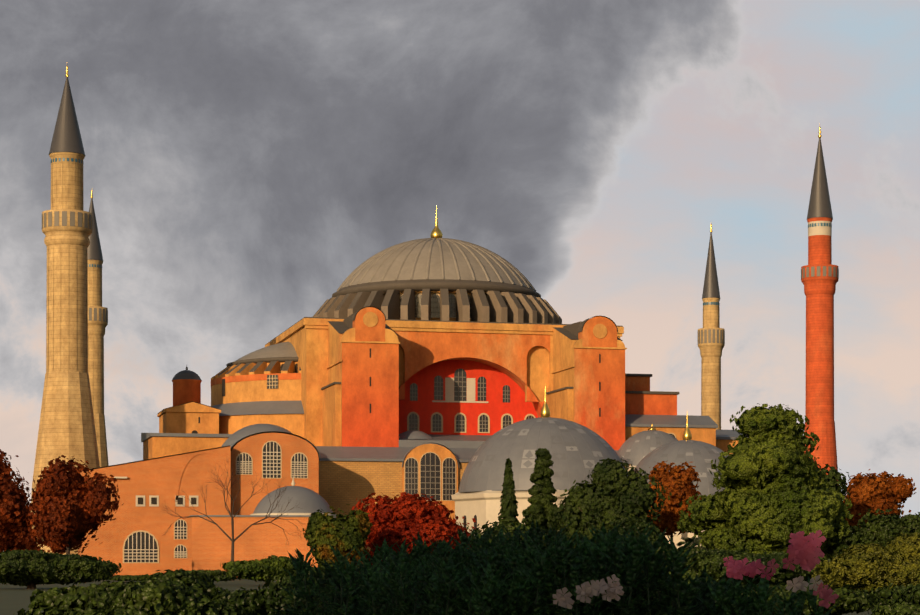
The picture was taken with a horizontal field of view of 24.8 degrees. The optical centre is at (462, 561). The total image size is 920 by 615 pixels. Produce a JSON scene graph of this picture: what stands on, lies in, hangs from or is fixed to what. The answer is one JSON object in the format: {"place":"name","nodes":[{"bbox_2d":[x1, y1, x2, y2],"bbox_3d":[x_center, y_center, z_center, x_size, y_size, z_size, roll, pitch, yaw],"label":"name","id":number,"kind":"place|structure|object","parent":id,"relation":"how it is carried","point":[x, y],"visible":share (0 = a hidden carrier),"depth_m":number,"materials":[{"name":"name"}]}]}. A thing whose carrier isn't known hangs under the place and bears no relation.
{"place":"outdoors","nodes":[
{"label":"outdoors","id":0,"kind":"place"},
{"bbox_2d":[0,578,872,614],"bbox_3d":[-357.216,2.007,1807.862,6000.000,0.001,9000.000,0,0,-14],"label":"ground","id":1,"kind":"structure","parent":0,"point":[14,599],"depth_m":148.64,"materials":[{"name":"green plant"}]},
{"bbox_2d":[0,449,45,552],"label":"red tree","id":2,"kind":"object","parent":1,"relation":"on","point":[14,532],"visible":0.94,"depth_m":228.64,"materials":[{"name":"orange plant"}]},
{"bbox_2d":[0,549,122,588],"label":"hedge bush","id":3,"kind":"object","parent":1,"relation":"on","point":[31,569],"visible":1,"depth_m":147.80,"materials":[{"name":"green plant"}]},
{"bbox_2d":[31,66,99,554],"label":"minaret","id":4,"kind":"object","parent":1,"relation":"on","point":[67,427],"visible":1,"depth_m":301.42,"materials":[{"name":"stone"}]},
{"bbox_2d":[25,455,123,554],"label":"red tree","id":5,"kind":"object","parent":1,"relation":"on","point":[70,505],"visible":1,"depth_m":223.51,"materials":[{"name":"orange plant"}]},
{"bbox_2d":[87,190,108,466],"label":"minaret","id":6,"kind":"object","parent":1,"relation":"on","point":[97,318],"visible":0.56,"depth_m":382.01,"materials":[{"name":"stone"}]},
{"bbox_2d":[97,574,150,581],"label":"hedge bush","id":7,"kind":"object","parent":1,"relation":"on","point":[130,578],"visible":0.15,"depth_m":195.47,"materials":[{"name":"green plant"}]},
{"bbox_2d":[14,569,272,614],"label":"hedge bush","id":8,"kind":"object","parent":1,"relation":"on","point":[177,592],"visible":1,"depth_m":39.12,"materials":[{"name":"green plant"}]},
{"bbox_2d":[186,569,235,581],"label":"shrub","id":9,"kind":"object","parent":1,"relation":"on","point":[218,573],"visible":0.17,"depth_m":174.52,"materials":[{"name":"green plant"}]},
{"bbox_2d":[158,458,307,580],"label":"bare tree","id":10,"kind":"object","parent":1,"relation":"on","point":[233,540],"visible":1,"depth_m":215.04,"materials":[{"name":"brown plant"}]},
{"bbox_2d":[220,555,294,585],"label":"shrub","id":11,"kind":"object","parent":1,"relation":"on","point":[255,570],"visible":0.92,"depth_m":167.31,"materials":[{"name":"green plant"}]},
{"bbox_2d":[78,424,458,576],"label":"building","id":12,"kind":"structure","parent":1,"relation":"on","point":[133,539],"depth_m":287.73,"materials":[{"name":"orange paint"}]},
{"bbox_2d":[244,564,355,614],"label":"hedge bush","id":13,"kind":"object","parent":1,"relation":"on","point":[274,601],"visible":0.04,"depth_m":39.08,"materials":[{"name":"green plant"}]},
{"bbox_2d":[303,504,372,569],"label":"bush","id":14,"kind":"object","parent":1,"relation":"on","point":[343,534],"visible":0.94,"depth_m":188.70,"materials":[{"name":"green plant"}]},
{"bbox_2d":[346,492,475,565],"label":"red tree","id":15,"kind":"object","parent":1,"relation":"on","point":[402,517],"visible":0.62,"depth_m":196.94,"materials":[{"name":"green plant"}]},
{"bbox_2d":[265,204,632,564],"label":"domed mosque","id":16,"kind":"structure","parent":1,"relation":"on","point":[463,351],"depth_m":329.00,"materials":[{"name":"orange paint"}]},
{"bbox_2d":[141,342,303,459],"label":"building section","id":17,"kind":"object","parent":16,"relation":"attached to","point":[261,386],"visible":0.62,"depth_m":328.42,"materials":[{"name":"orange paint"}]},
{"bbox_2d":[498,458,518,525],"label":"cypress tree","id":18,"kind":"object","parent":1,"relation":"on","point":[509,507],"visible":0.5,"depth_m":239.60,"materials":[{"name":"green plant"}]},
{"bbox_2d":[466,516,576,547],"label":"bush","id":19,"kind":"object","parent":1,"relation":"on","point":[508,527],"visible":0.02,"depth_m":111.59,"materials":[{"name":"green plant"}]},
{"bbox_2d":[451,384,627,535],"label":"mausoleum","id":20,"kind":"structure","parent":1,"relation":"on","point":[577,451],"depth_m":282.11,"materials":[{"name":"grey"}]},
{"bbox_2d":[521,448,561,530],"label":"conifer tree","id":21,"kind":"object","parent":1,"relation":"on","point":[542,499],"visible":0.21,"depth_m":235.06,"materials":[{"name":"green plant"}]},
{"bbox_2d":[270,518,822,614],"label":"oleander bush","id":22,"kind":"object","parent":1,"relation":"on","point":[500,574],"visible":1,"depth_m":10.01,"materials":[{"name":"green plant"}]},
{"bbox_2d":[550,458,671,541],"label":"dark green tree","id":23,"kind":"object","parent":1,"relation":"on","point":[612,495],"visible":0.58,"depth_m":223.74,"materials":[{"name":"green plant"}]},
{"bbox_2d":[615,517,670,572],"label":"topiary bush","id":24,"kind":"object","parent":1,"relation":"on","point":[641,525],"visible":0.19,"depth_m":91.41,"materials":[{"name":"green plant"}]},
{"bbox_2d":[619,424,677,475],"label":"mausoleum","id":25,"kind":"structure","parent":1,"relation":"on","point":[637,448],"depth_m":318.88,"materials":[{"name":"grey"}]},
{"bbox_2d":[647,461,701,544],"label":"orange tree","id":26,"kind":"object","parent":1,"relation":"on","point":[677,481],"visible":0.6,"depth_m":242.43,"materials":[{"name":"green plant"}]},
{"bbox_2d":[634,413,728,548],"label":"mausoleum","id":27,"kind":"structure","parent":1,"relation":"on","point":[700,455],"depth_m":295.01,"materials":[{"name":"grey"}]},
{"bbox_2d":[698,224,724,429],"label":"minaret","id":28,"kind":"object","parent":1,"relation":"on","point":[711,338],"visible":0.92,"depth_m":389.49,"materials":[{"name":"stone"}]},
{"bbox_2d":[626,530,838,614],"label":"oleander bush","id":29,"kind":"object","parent":1,"relation":"on","point":[722,596],"visible":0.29,"depth_m":9.51,"materials":[{"name":"pink plant"}]},
{"bbox_2d":[655,547,830,585],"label":"hedge bush","id":30,"kind":"object","parent":1,"relation":"on","point":[712,561],"visible":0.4,"depth_m":87.27,"materials":[{"name":"green plant"}]},
{"bbox_2d":[677,403,853,592],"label":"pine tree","id":31,"kind":"object","parent":1,"relation":"on","point":[770,481],"visible":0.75,"depth_m":119.61,"materials":[{"name":"green plant"}]},
{"bbox_2d":[742,584,880,614],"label":"bush","id":32,"kind":"object","parent":1,"relation":"on","point":[847,601],"visible":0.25,"depth_m":53.63,"materials":[{"name":"green plant"}]},
{"bbox_2d":[801,126,838,480],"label":"minaret","id":33,"kind":"object","parent":1,"relation":"on","point":[819,275],"visible":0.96,"depth_m":309.35,"materials":[{"name":"brick"}]},
{"bbox_2d":[808,457,849,526],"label":"green tree","id":34,"kind":"object","parent":1,"relation":"on","point":[834,475],"depth_m":234.43,"materials":[{"name":"green plant"}]},
{"bbox_2d":[805,532,919,595],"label":"yellow green bush","id":35,"kind":"object","parent":1,"relation":"on","point":[895,562],"visible":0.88,"depth_m":69.22,"materials":[{"name":"green plant"}]},
{"bbox_2d":[826,509,919,557],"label":"green bush","id":36,"kind":"object","parent":1,"relation":"on","point":[881,528],"visible":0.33,"depth_m":118.86,"materials":[{"name":"green plant"}]},
{"bbox_2d":[843,469,916,527],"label":"orange tree","id":37,"kind":"object","parent":1,"relation":"on","point":[873,492],"visible":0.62,"depth_m":248.29,"materials":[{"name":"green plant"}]},
{"bbox_2d":[856,583,919,614],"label":"bush","id":38,"kind":"object","parent":1,"relation":"on","point":[901,600],"visible":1,"depth_m":47.51,"materials":[{"name":"green plant"}]},
{"bbox_2d":[0,0,919,533],"label":"sky","id":39,"kind":"structure","parent":0,"point":[243,159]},
{"bbox_2d":[625,373,747,454],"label":"building","id":40,"kind":"structure","parent":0,"point":[645,407],"depth_m":329.92,"materials":[{"name":"orange paint"}]},
{"bbox_2d":[677,537,707,550],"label":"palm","id":41,"kind":"object","parent":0,"point":[696,541],"visible":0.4,"depth_m":100.00,"materials":[{"name":"green plant"}]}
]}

